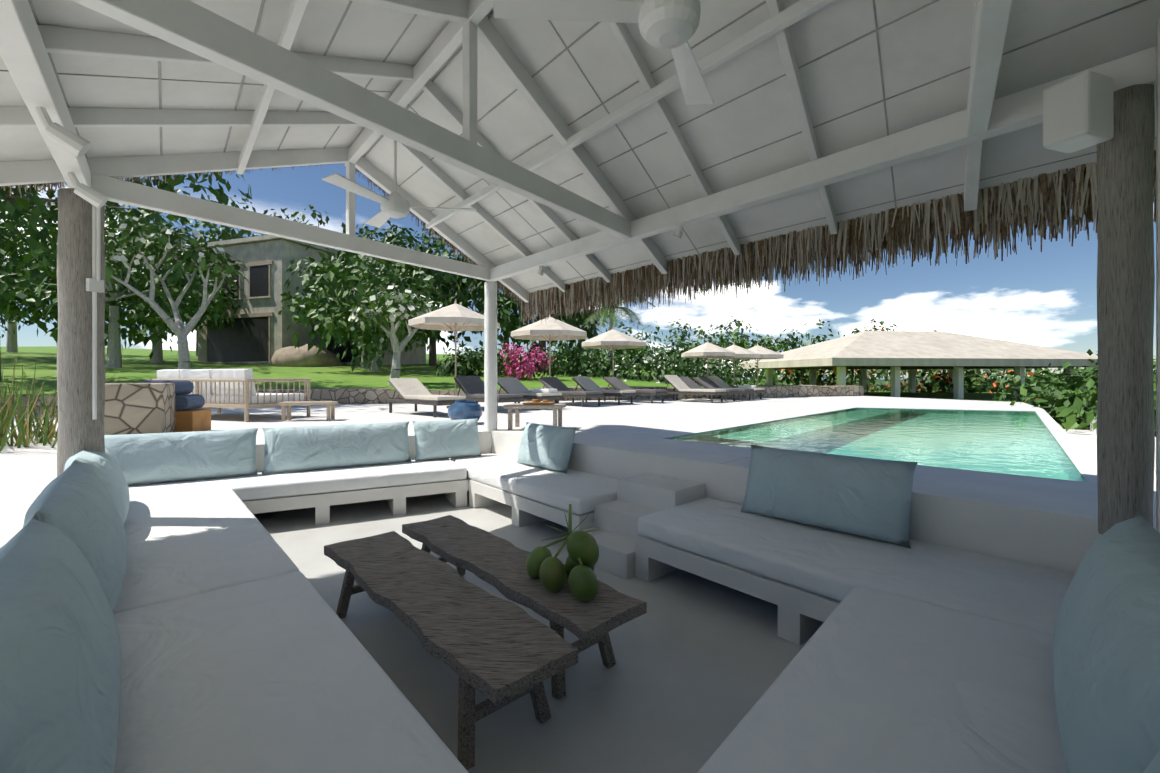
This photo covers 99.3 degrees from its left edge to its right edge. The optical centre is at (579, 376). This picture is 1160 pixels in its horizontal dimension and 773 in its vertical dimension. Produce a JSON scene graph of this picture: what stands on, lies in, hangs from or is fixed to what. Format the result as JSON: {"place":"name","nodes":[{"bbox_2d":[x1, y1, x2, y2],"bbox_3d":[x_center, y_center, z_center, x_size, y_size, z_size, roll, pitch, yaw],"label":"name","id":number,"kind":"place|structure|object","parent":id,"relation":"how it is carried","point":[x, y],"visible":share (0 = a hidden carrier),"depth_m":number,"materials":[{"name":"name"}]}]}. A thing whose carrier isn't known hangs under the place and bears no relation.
{"place":"outdoors","nodes":[
{"label":"outdoors","id":0,"kind":"place"},
{"bbox_2d":[0,346,1043,401],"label":"lawn terrain","id":1,"kind":"structure","parent":0,"point":[138,366],"depth_m":21.07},
{"bbox_2d":[0,236,33,302],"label":"tree","id":2,"kind":"object","parent":1,"relation":"on","point":[3,251],"visible":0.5,"depth_m":20.61,"materials":[{"name":"green plant"}]},
{"bbox_2d":[0,211,56,337],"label":"tree","id":3,"kind":"object","parent":1,"relation":"on","point":[29,266],"visible":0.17,"depth_m":25.38,"materials":[{"name":"green plant"}]},
{"bbox_2d":[0,222,57,351],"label":"tree","id":4,"kind":"object","parent":1,"relation":"on","point":[11,344],"depth_m":31.53,"materials":[{"name":"green plant"}]},
{"bbox_2d":[0,185,202,330],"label":"tree","id":5,"kind":"object","parent":1,"relation":"on","point":[36,277],"visible":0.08,"depth_m":24.38,"materials":[{"name":"green plant"}]},
{"bbox_2d":[0,204,225,367],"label":"tree","id":6,"kind":"object","parent":1,"relation":"on","point":[114,318],"visible":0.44,"depth_m":20.64,"materials":[{"name":"green plant"}]},
{"bbox_2d":[0,171,251,380],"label":"tree","id":7,"kind":"object","parent":1,"relation":"on","point":[35,213],"visible":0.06,"depth_m":14.41,"materials":[{"name":"green plant"}]},
{"bbox_2d":[54,234,242,363],"bbox_3d":[-23.352,-4.193,27.469,7.755,7.172,8.639,0,0,-20],"label":"tree","id":8,"kind":"object","parent":1,"relation":"on","point":[156,355],"visible":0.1,"depth_m":27.05,"materials":[{"name":"green plant"}]},
{"bbox_2d":[104,214,248,368],"bbox_3d":[-11.707,-2.019,14.108,3.631,4.656,3.239,0,0,-25],"label":"frangipani","id":9,"kind":"object","parent":1,"relation":"on","point":[206,262],"visible":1,"depth_m":13.68,"materials":[{"name":"green plant"}]},
{"bbox_2d":[123,222,232,325],"bbox_3d":[-26.237,-5.890,33.862,9.188,9.456,10.030,0,0,1],"label":"tree","id":10,"kind":"object","parent":1,"relation":"on","point":[210,235],"visible":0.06,"depth_m":33.41,"materials":[{"name":"green plant"}]},
{"bbox_2d":[106,195,263,355],"bbox_3d":[-31.696,-7.972,41.330,15.083,12.693,13.595,0,0,1],"label":"tree","id":11,"kind":"object","parent":1,"relation":"on","point":[152,214],"visible":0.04,"depth_m":38.83,"materials":[{"name":"green plant"}]},
{"bbox_2d":[215,205,378,263],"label":"tree","id":12,"kind":"object","parent":1,"relation":"on","point":[240,233],"visible":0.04,"depth_m":34.86,"materials":[{"name":"green plant"}]},
{"bbox_2d":[271,344,341,366],"bbox_3d":[-16.022,-0.899,28.825,3.871,2.046,2.591,0,0,1],"label":"boulder","id":13,"kind":"object","parent":1,"relation":"on","point":[293,356],"visible":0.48,"depth_m":27.78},
{"bbox_2d":[198,235,425,365],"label":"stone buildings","id":14,"kind":"structure","parent":1,"relation":"on","point":[257,333],"depth_m":29.23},
{"bbox_2d":[280,245,439,366],"bbox_3d":[-11.637,-3.801,27.530,7.056,6.677,7.332,0,0,30],"label":"tree","id":15,"kind":"object","parent":1,"relation":"on","point":[314,272],"visible":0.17,"depth_m":26.02,"materials":[{"name":"green plant"}]},
{"bbox_2d":[278,250,450,371],"bbox_3d":[-9.698,-2.871,22.987,7.079,5.529,6.646,0,0,33],"label":"tree","id":16,"kind":"object","parent":1,"relation":"on","point":[328,313],"visible":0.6,"depth_m":21.56,"materials":[{"name":"green plant"}]},
{"bbox_2d":[348,286,442,384],"bbox_3d":[-6.150,-1.293,16.337,2.915,3.273,3.291,0,0,1],"label":"frangipani","id":17,"kind":"object","parent":1,"relation":"on","point":[388,312],"visible":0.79,"depth_m":16.13,"materials":[{"name":"green plant"}]},
{"bbox_2d":[353,218,449,296],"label":"tree","id":18,"kind":"object","parent":1,"relation":"on","point":[396,231],"visible":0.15,"depth_m":42.01,"materials":[{"name":"green plant"}]},
{"bbox_2d":[334,227,469,332],"bbox_3d":[-12.672,-5.473,34.443,10.451,9.346,10.168,0,0,35],"label":"tree","id":19,"kind":"object","parent":1,"relation":"on","point":[367,233],"visible":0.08,"depth_m":32.49,"materials":[{"name":"green plant"}]},
{"bbox_2d":[0,385,863,414],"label":"stone retaining wall","id":20,"kind":"structure","parent":1,"relation":"on","point":[360,395],"depth_m":15.27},
{"bbox_2d":[365,230,503,365],"bbox_3d":[-8.637,-4.807,30.087,8.419,8.448,10.074,0,0,-25],"label":"tree","id":21,"kind":"object","parent":1,"relation":"on","point":[462,295],"visible":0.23,"depth_m":29.41,"materials":[{"name":"green plant"}]},
{"bbox_2d":[436,343,515,376],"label":"shrub","id":22,"kind":"object","parent":1,"relation":"on","point":[468,362],"visible":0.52,"depth_m":20.87,"materials":[{"name":"green plant"}]},
{"bbox_2d":[431,271,532,358],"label":"tree","id":23,"kind":"object","parent":1,"relation":"on","point":[507,338],"visible":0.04,"depth_m":34.73,"materials":[{"name":"green plant"}]},
{"bbox_2d":[499,342,563,379],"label":"bougainvillea","id":24,"kind":"object","parent":1,"relation":"on","point":[516,365],"depth_m":19.73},
{"bbox_2d":[470,278,621,371],"bbox_3d":[-1.917,-3.765,27.014,8.635,7.058,8.672,0,0,1],"label":"tree","id":25,"kind":"object","parent":1,"relation":"on","point":[512,315],"visible":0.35,"depth_m":26.17,"materials":[{"name":"green plant"}]},
{"bbox_2d":[542,341,632,377],"bbox_3d":[0.276,-0.407,23.582,4.401,2.612,3.580,0,0,1],"label":"shrub","id":26,"kind":"object","parent":1,"relation":"on","point":[571,368],"visible":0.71,"depth_m":23.12,"materials":[{"name":"green plant"}]},
{"bbox_2d":[553,337,655,364],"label":"bush","id":27,"kind":"object","parent":1,"relation":"on","point":[589,350],"visible":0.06,"depth_m":46.43,"materials":[{"name":"green plant"}]},
{"bbox_2d":[582,327,645,376],"bbox_3d":[1.104,-0.466,16.434,2.094,2.450,2.094,0,0,1],"label":"umbrella","id":28,"kind":"object","parent":1,"relation":"on","point":[612,339],"visible":0.83,"depth_m":15.90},
{"bbox_2d":[574,295,654,371],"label":"palm","id":29,"kind":"object","parent":1,"relation":"on","point":[611,323],"visible":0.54,"depth_m":23.60,"materials":[{"name":"green plant"}]},
{"bbox_2d":[585,337,700,385],"bbox_3d":[2.770,-0.380,22.413,5.326,2.718,4.580,0,0,1],"label":"shrub","id":30,"kind":"object","parent":1,"relation":"on","point":[671,364],"visible":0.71,"depth_m":21.91,"materials":[{"name":"green plant"}]},
{"bbox_2d":[590,331,699,371],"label":"bush","id":31,"kind":"object","parent":1,"relation":"on","point":[641,352],"visible":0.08,"depth_m":40.25,"materials":[{"name":"green plant"}]},
{"bbox_2d":[665,352,756,385],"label":"shrub","id":32,"kind":"object","parent":1,"relation":"on","point":[720,372],"visible":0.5,"depth_m":22.89,"materials":[{"name":"green plant"}]},
{"bbox_2d":[708,342,760,385],"bbox_3d":[5.668,-0.266,18.146,1.706,2.050,1.706,0,0,1],"label":"umbrella","id":33,"kind":"object","parent":1,"relation":"on","point":[742,353],"visible":0.67,"depth_m":17.68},
{"bbox_2d":[735,342,783,385],"bbox_3d":[6.781,-0.276,18.825,1.706,2.070,1.706,0,0,1],"label":"umbrella","id":34,"kind":"object","parent":1,"relation":"on","point":[765,353],"visible":0.69,"depth_m":18.33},
{"bbox_2d":[738,331,1097,402],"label":"pavilion","id":35,"kind":"structure","parent":1,"relation":"on","point":[954,354],"depth_m":25.91,"materials":[{"name":"paint"}]},
{"bbox_2d":[933,368,1053,393],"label":"bush","id":36,"kind":"object","parent":1,"relation":"on","point":[996,386],"visible":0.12,"depth_m":36.21,"materials":[{"name":"green plant"}]},
{"bbox_2d":[1035,361,1155,395],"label":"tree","id":37,"kind":"object","parent":1,"relation":"on","point":[1083,374],"depth_m":26.02,"materials":[{"name":"green plant"}]},
{"bbox_2d":[0,0,1155,301],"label":"roof structure","id":38,"kind":"object","parent":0,"point":[186,32],"visible":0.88,"depth_m":3.24,"materials":[{"name":"wood"}]},
{"bbox_2d":[0,0,1159,292],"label":"roof boards","id":39,"kind":"object","parent":38,"relation":"on","point":[870,70],"visible":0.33,"depth_m":3.29,"materials":[{"name":"wood"}]},
{"bbox_2d":[0,396,1155,547],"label":"pool deck","id":40,"kind":"structure","parent":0,"point":[32,474],"depth_m":7.10,"materials":[{"name":"paint"}]},
{"bbox_2d":[0,357,119,451],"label":"ornamental grass","id":41,"kind":"object","parent":40,"relation":"on","point":[46,433],"depth_m":5.52,"materials":[{"name":"green plant"}]},
{"bbox_2d":[57,188,104,475],"bbox_3d":[-3.659,-0.291,3.614,0.235,2.100,0.228,0,0,1],"label":"post","id":42,"kind":"object","parent":40,"relation":"on","point":[79,429],"visible":0.75,"depth_m":3.52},
{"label":"roof","id":43,"kind":"object","parent":42,"relation":"on","visible":0},
{"bbox_2d":[1,164,322,197],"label":"thatch fringe","id":44,"kind":"object","parent":43,"relation":"attached to","point":[45,185],"visible":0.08,"depth_m":3.76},
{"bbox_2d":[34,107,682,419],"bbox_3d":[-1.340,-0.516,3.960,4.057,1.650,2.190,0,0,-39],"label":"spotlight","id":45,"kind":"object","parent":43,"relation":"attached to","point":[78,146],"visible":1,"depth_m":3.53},
{"bbox_2d":[322,140,475,227],"bbox_3d":[-1.490,-1.856,4.187,1.170,0.970,1.230,0,0,1],"label":"fan","id":46,"kind":"object","parent":43,"relation":"attached to","point":[394,204],"visible":1,"depth_m":4.15},
{"bbox_2d":[355,168,522,306],"bbox_3d":[-1.790,-1.889,6.612,0.237,1.622,2.941,0,0,36],"label":"thatch fringe","id":47,"kind":"object","parent":43,"relation":"attached to","point":[504,288],"visible":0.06,"depth_m":6.67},
{"bbox_2d":[493,0,713,104],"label":"fan","id":48,"kind":"object","parent":43,"relation":"attached to","point":[672,25],"visible":1,"depth_m":1.90},
{"bbox_2d":[520,150,1155,325],"bbox_3d":[2.242,-1.095,4.051,0.244,0.647,9.824,0,0,-40],"label":"thatch fringe","id":49,"kind":"object","parent":43,"relation":"attached to","point":[1042,202],"visible":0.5,"depth_m":3.89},
{"bbox_2d":[104,383,174,434],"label":"stone wall","id":50,"kind":"structure","parent":40,"relation":"on","point":[138,408],"depth_m":5.82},
{"bbox_2d":[141,380,210,431],"bbox_3d":[-5.614,0.403,6.755,0.780,0.712,0.460,0,0,-11],"label":"towel box","id":51,"kind":"object","parent":40,"relation":"on","point":[190,416],"visible":0.5,"depth_m":6.67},
{"bbox_2d":[149,369,310,421],"bbox_3d":[-6.533,0.309,9.246,2.500,0.899,1.300,0,0,19],"label":"outdoor sofa","id":52,"kind":"object","parent":40,"relation":"on","point":[218,389],"visible":0.71,"depth_m":8.57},
{"bbox_2d":[278,401,337,420],"bbox_3d":[-4.725,0.596,8.585,0.850,0.325,0.320,0,0,-9],"label":"outdoor table","id":53,"kind":"object","parent":40,"relation":"on","point":[330,410],"visible":1,"depth_m":8.51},
{"bbox_2d":[386,378,465,416],"bbox_3d":[-3.151,0.394,10.005,2.000,0.730,0.660,0,0,42],"label":"lounger","id":54,"kind":"object","parent":40,"relation":"on","point":[415,391],"visible":0.83,"depth_m":10.04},
{"bbox_2d":[408,299,499,408],"bbox_3d":[-3.005,-0.561,11.913,2.002,2.640,2.002,0,0,1],"label":"umbrella","id":55,"kind":"object","parent":40,"relation":"on","point":[455,317],"visible":0.9,"depth_m":11.50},
{"bbox_2d":[448,400,481,419],"bbox_3d":[-1.856,0.569,7.973,0.550,0.380,0.550,0,0,1],"label":"blue pot","id":56,"kind":"object","parent":40,"relation":"on","point":[463,409],"visible":0.94,"depth_m":7.77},
{"bbox_2d":[454,376,523,412],"bbox_3d":[-2.119,0.367,11.100,0.660,0.784,2.000,0,0,-43],"label":"lounger","id":57,"kind":"object","parent":40,"relation":"on","point":[472,387],"visible":0.6,"depth_m":11.17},
{"bbox_2d":[484,281,496,430],"bbox_3d":[-1.264,-0.291,7.026,0.180,2.100,0.179,0,0,42],"label":"post","id":58,"kind":"object","parent":40,"relation":"on","point":[490,361],"visible":1,"depth_m":6.95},
{"bbox_2d":[497,378,562,409],"bbox_3d":[-1.317,0.393,12.103,0.660,0.732,2.000,0,0,-43],"label":"lounger","id":59,"kind":"object","parent":40,"relation":"on","point":[511,385],"visible":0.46,"depth_m":12.15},
{"bbox_2d":[531,385,755,392],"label":"lounger towels","id":60,"kind":"object","parent":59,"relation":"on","point":[555,390],"visible":1,"depth_m":11.62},
{"bbox_2d":[504,399,565,429],"bbox_3d":[-0.651,0.544,7.228,0.820,0.430,0.500,0,0,9],"label":"side table","id":61,"kind":"object","parent":40,"relation":"on","point":[536,404],"visible":0.94,"depth_m":7.07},
{"bbox_2d":[0,398,1096,498],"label":"deck joints","id":62,"kind":"object","parent":40,"relation":"on","point":[619,430],"visible":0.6,"depth_m":8.73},
{"bbox_2d":[511,314,586,403],"bbox_3d":[-0.854,-0.526,13.972,2.094,2.570,2.094,0,0,1],"label":"umbrella","id":63,"kind":"object","parent":40,"relation":"on","point":[549,329],"visible":0.85,"depth_m":13.46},
{"bbox_2d":[538,377,603,406],"bbox_3d":[-0.305,0.384,13.176,0.660,0.749,2.000,0,0,-44],"label":"lounger","id":64,"kind":"object","parent":40,"relation":"on","point":[557,384],"visible":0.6,"depth_m":12.84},
{"bbox_2d":[572,376,636,404],"bbox_3d":[0.622,0.373,14.144,2.000,0.771,0.660,0,0,42],"label":"lounger","id":65,"kind":"object","parent":40,"relation":"on","point":[586,383],"visible":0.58,"depth_m":14.15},
{"bbox_2d":[603,377,666,402],"bbox_3d":[1.598,0.380,14.882,2.000,0.758,0.660,0,0,40],"label":"lounger","id":66,"kind":"object","parent":40,"relation":"on","point":[616,383],"visible":0.79,"depth_m":14.82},
{"bbox_2d":[663,375,726,402],"bbox_3d":[3.424,0.349,15.114,2.000,0.820,0.660,0,0,44],"label":"lounger","id":67,"kind":"object","parent":40,"relation":"on","point":[678,384],"visible":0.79,"depth_m":14.97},
{"bbox_2d":[676,377,738,401],"bbox_3d":[4.005,0.375,15.802,2.000,0.768,0.660,0,0,42],"label":"lounger","id":68,"kind":"object","parent":40,"relation":"on","point":[689,382],"visible":0.58,"depth_m":15.87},
{"bbox_2d":[681,340,734,398],"bbox_3d":[4.449,-0.276,17.170,1.706,2.070,1.706,0,0,1],"label":"umbrella","id":69,"kind":"object","parent":40,"relation":"on","point":[707,350],"visible":1,"depth_m":16.69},
{"bbox_2d":[694,377,754,400],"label":"lounger","id":70,"kind":"object","parent":40,"relation":"on","point":[704,382],"visible":0.54,"depth_m":16.50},
{"bbox_2d":[706,376,765,399],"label":"lounger","id":71,"kind":"object","parent":40,"relation":"on","point":[718,381],"visible":0.46,"depth_m":17.24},
{"bbox_2d":[1097,84,1154,534],"bbox_3d":[2.593,-0.291,2.341,0.184,2.100,0.173,0,0,1],"label":"post","id":72,"kind":"object","parent":40,"relation":"on","point":[1125,335],"visible":0.98,"depth_m":2.28,"materials":[{"name":"wood"}]},
{"bbox_2d":[1043,70,1113,152],"bbox_3d":[2.353,-1.211,2.291,0.334,0.280,0.170,0,0,-19],"label":"speaker","id":73,"kind":"object","parent":72,"relation":"attached to","point":[1078,111],"visible":1,"depth_m":2.21},
{"bbox_2d":[1156,18,1159,532],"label":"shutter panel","id":74,"kind":"object","parent":40,"relation":"on","point":[1158,275],"visible":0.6,"depth_m":2.19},
{"bbox_2d":[0,163,1155,376],"label":"sky","id":75,"kind":"structure","parent":0,"point":[1048,297],"materials":[{"name":"blue"}]},
{"bbox_2d":[253,407,1101,772],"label":"pit and pool","id":76,"kind":"object","parent":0,"point":[689,677],"visible":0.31,"depth_m":2.84,"materials":[{"name":"paint"}]},
{"bbox_2d":[324,531,577,769],"bbox_3d":[-0.839,1.309,2.637,0.472,0.416,2.054,0,0,-42],"label":"coffee table","id":77,"kind":"object","parent":76,"relation":"on","point":[498,652],"visible":1,"depth_m":2.20,"materials":[{"name":"wood"}]},
{"bbox_2d":[402,515,646,697],"bbox_3d":[-0.511,1.309,3.052,0.439,0.416,2.056,0,0,-42],"label":"coffee table","id":78,"kind":"object","parent":76,"relation":"on","point":[498,563],"visible":0.9,"depth_m":2.59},
{"bbox_2d":[526,504,599,601],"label":"coconuts","id":79,"kind":"object","parent":78,"relation":"on","point":[547,569],"visible":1,"depth_m":2.51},
{"bbox_2d":[242,477,840,644],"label":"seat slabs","id":80,"kind":"structure","parent":76,"relation":"on","point":[803,615],"depth_m":3.74,"materials":[{"name":"paint"}]},
{"bbox_2d":[112,489,298,613],"bbox_3d":[-2.823,1.130,3.364,1.072,0.143,2.628,0,0,-42],"label":"seat cushion","id":81,"kind":"object","parent":80,"relation":"on","point":[181,546],"visible":0.44,"depth_m":3.02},
{"bbox_2d":[23,461,126,609],"bbox_3d":[-2.522,0.786,2.504,0.325,0.544,1.552,0,0,-42],"label":"pillow","id":82,"kind":"object","parent":81,"relation":"on","point":[74,503],"visible":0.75,"depth_m":2.20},
{"bbox_2d":[64,446,129,524],"bbox_3d":[-3.560,0.786,3.655,0.325,0.544,1.552,0,0,-42],"label":"pillow","id":83,"kind":"object","parent":81,"relation":"on","point":[105,468],"visible":0.52,"depth_m":3.35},
{"bbox_2d":[114,571,468,772],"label":"seat cushion","id":84,"kind":"object","parent":80,"relation":"on","point":[283,673],"visible":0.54,"depth_m":1.64,"materials":[{"name":"fabric"}]},
{"bbox_2d":[0,513,120,772],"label":"pillow","id":85,"kind":"object","parent":84,"relation":"on","point":[60,665],"visible":1,"depth_m":1.16,"materials":[{"name":"fabric"}]},
{"bbox_2d":[128,458,466,500],"bbox_3d":[-3.042,1.130,5.234,3.518,0.143,1.048,0,0,-30],"label":"seat cushion","id":86,"kind":"object","parent":80,"relation":"on","point":[284,484],"visible":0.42,"depth_m":5.16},
{"bbox_2d":[104,428,257,484],"bbox_3d":[-4.089,0.810,5.035,1.346,0.494,0.282,0,0,-30],"label":"pillow","id":87,"kind":"object","parent":86,"relation":"on","point":[158,457],"visible":0.92,"depth_m":4.99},
{"bbox_2d":[261,421,411,474],"bbox_3d":[-2.805,0.810,5.791,1.573,0.494,0.282,0,0,-30],"label":"pillow","id":88,"kind":"object","parent":86,"relation":"on","point":[287,449],"visible":1,"depth_m":5.67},
{"bbox_2d":[413,418,480,461],"bbox_3d":[-1.723,0.810,6.427,0.859,0.494,0.282,0,0,-30],"label":"pillow","id":89,"kind":"object","parent":86,"relation":"on","point":[441,439],"visible":1,"depth_m":6.33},
{"bbox_2d":[448,453,616,514],"bbox_3d":[-0.667,1.130,5.617,0.912,0.143,2.918,0,0,-43],"label":"seat cushion","id":90,"kind":"object","parent":80,"relation":"on","point":[582,492],"visible":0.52,"depth_m":5.04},
{"bbox_2d":[516,422,576,473],"bbox_3d":[-0.409,0.810,5.769,0.282,0.494,0.932,0,0,-43],"label":"pillow","id":91,"kind":"object","parent":90,"relation":"on","point":[546,446],"visible":1,"depth_m":5.61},
{"bbox_2d":[638,497,1074,634],"bbox_3d":[1.635,1.130,3.076,1.020,0.143,2.616,0,0,-43],"label":"seat cushion","id":92,"kind":"object","parent":80,"relation":"on","point":[835,565],"visible":0.52,"depth_m":2.83,"materials":[{"name":"fabric"}]},
{"bbox_2d":[741,444,917,548],"bbox_3d":[1.706,0.800,3.503,0.285,0.514,1.138,0,0,-43],"label":"pillow","id":93,"kind":"object","parent":92,"relation":"on","point":[870,498],"visible":0.96,"depth_m":3.35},
{"bbox_2d":[698,586,1067,772],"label":"seat cushion","id":94,"kind":"object","parent":80,"relation":"on","point":[869,680],"visible":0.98,"depth_m":1.61,"materials":[{"name":"fabric"}]},
{"bbox_2d":[1053,510,1159,772],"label":"pillow","id":95,"kind":"object","parent":94,"relation":"on","point":[1106,653],"visible":1,"depth_m":1.22,"materials":[{"name":"fabric"}]},
{"bbox_2d":[1143,750,1159,772],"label":"pillow","id":96,"kind":"object","parent":94,"relation":"on","point":[1153,766],"visible":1,"depth_m":0.83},
{"bbox_2d":[668,408,1085,481],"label":"pool water","id":97,"kind":"structure","parent":76,"relation":"on","point":[1016,443],"depth_m":6.16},
{"bbox_2d":[1064,417,1155,490],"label":"ground","id":98,"kind":"structure","parent":76,"relation":"on","point":[1086,440],"depth_m":9.36,"materials":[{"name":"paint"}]},
{"bbox_2d":[747,377,1007,378],"bbox_3d":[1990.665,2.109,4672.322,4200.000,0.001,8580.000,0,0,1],"label":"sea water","id":99,"kind":"structure","parent":0,"point":[869,377],"depth_m":1560.43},
{"bbox_2d":[732,379,1044,387],"bbox_3d":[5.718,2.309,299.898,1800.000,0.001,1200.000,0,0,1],"label":"flowers","id":100,"kind":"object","parent":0,"point":[878,382],"depth_m":243.92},
{"bbox_2d":[598,319,738,374],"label":"bush","id":101,"kind":"object","parent":100,"relation":"on","point":[684,332],"visible":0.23,"depth_m":48.85,"materials":[{"name":"green plant"}]},
{"bbox_2d":[676,339,763,384],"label":"bush","id":102,"kind":"object","parent":100,"relation":"on","point":[743,382],"visible":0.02,"depth_m":43.02,"materials":[{"name":"green plant"}]},
{"bbox_2d":[678,316,804,383],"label":"bush","id":103,"kind":"object","parent":100,"relation":"on","point":[743,341],"visible":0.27,"depth_m":42.89,"materials":[{"name":"green plant"}]},
{"bbox_2d":[731,319,869,385],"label":"bush","id":104,"kind":"object","parent":100,"relation":"on","point":[789,343],"visible":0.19,"depth_m":46.94,"materials":[{"name":"green plant"}]},
{"bbox_2d":[748,339,874,392],"bbox_3d":[16.493,1.726,36.529,9.921,8.764,9.124,0,0,1],"label":"bush","id":105,"kind":"object","parent":100,"relation":"on","point":[799,374],"visible":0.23,"depth_m":35.12,"materials":[{"name":"green plant"}]},
{"bbox_2d":[817,319,965,387],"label":"tree","id":106,"kind":"object","parent":100,"relation":"on","point":[876,329],"visible":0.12,"depth_m":46.35,"materials":[{"name":"green plant"}]},
{"bbox_2d":[846,369,993,392],"bbox_3d":[24.625,2.143,37.191,9.737,8.332,10.051,0,0,1],"label":"bush","id":107,"kind":"object","parent":100,"relation":"on","point":[931,386],"visible":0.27,"depth_m":35.74,"materials":[{"name":"green plant"}]},
{"bbox_2d":[907,333,1031,388],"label":"bush","id":108,"kind":"object","parent":100,"relation":"on","point":[930,373],"visible":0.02,"depth_m":43.34,"materials":[{"name":"green plant"}]},
{"bbox_2d":[992,349,1097,428],"bbox_3d":[14.728,2.441,13.787,4.825,6.536,5.161,0,0,36],"label":"bush","id":109,"kind":"object","parent":100,"relation":"on","point":[1043,403],"visible":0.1,"depth_m":14.75,"materials":[{"name":"green plant"}]},
{"bbox_2d":[1005,367,1094,387],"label":"bush","id":110,"kind":"object","parent":100,"relation":"on","point":[1079,368],"visible":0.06,"depth_m":41.73,"materials":[{"name":"green plant"}]},
{"bbox_2d":[1014,361,1097,404],"bbox_3d":[21.814,2.719,20.338,6.663,6.779,5.820,0,0,1],"label":"bush","id":111,"kind":"object","parent":100,"relation":"on","point":[1076,376],"visible":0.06,"depth_m":20.02,"materials":[{"name":"green plant"}]},
{"bbox_2d":[1009,356,1155,436],"bbox_3d":[12.713,2.542,10.880,4.987,6.034,4.662,0,0,1],"label":"bush","id":112,"kind":"object","parent":100,"relation":"on","point":[1071,422],"visible":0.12,"depth_m":11.02,"materials":[{"name":"green plant"}]},
{"bbox_2d":[1018,359,1155,425],"bbox_3d":[17.684,2.427,16.487,5.698,6.764,5.736,0,0,1],"label":"bush","id":113,"kind":"object","parent":100,"relation":"on","point":[1054,386],"visible":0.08,"depth_m":17.57,"materials":[{"name":"green plant"}]}
]}

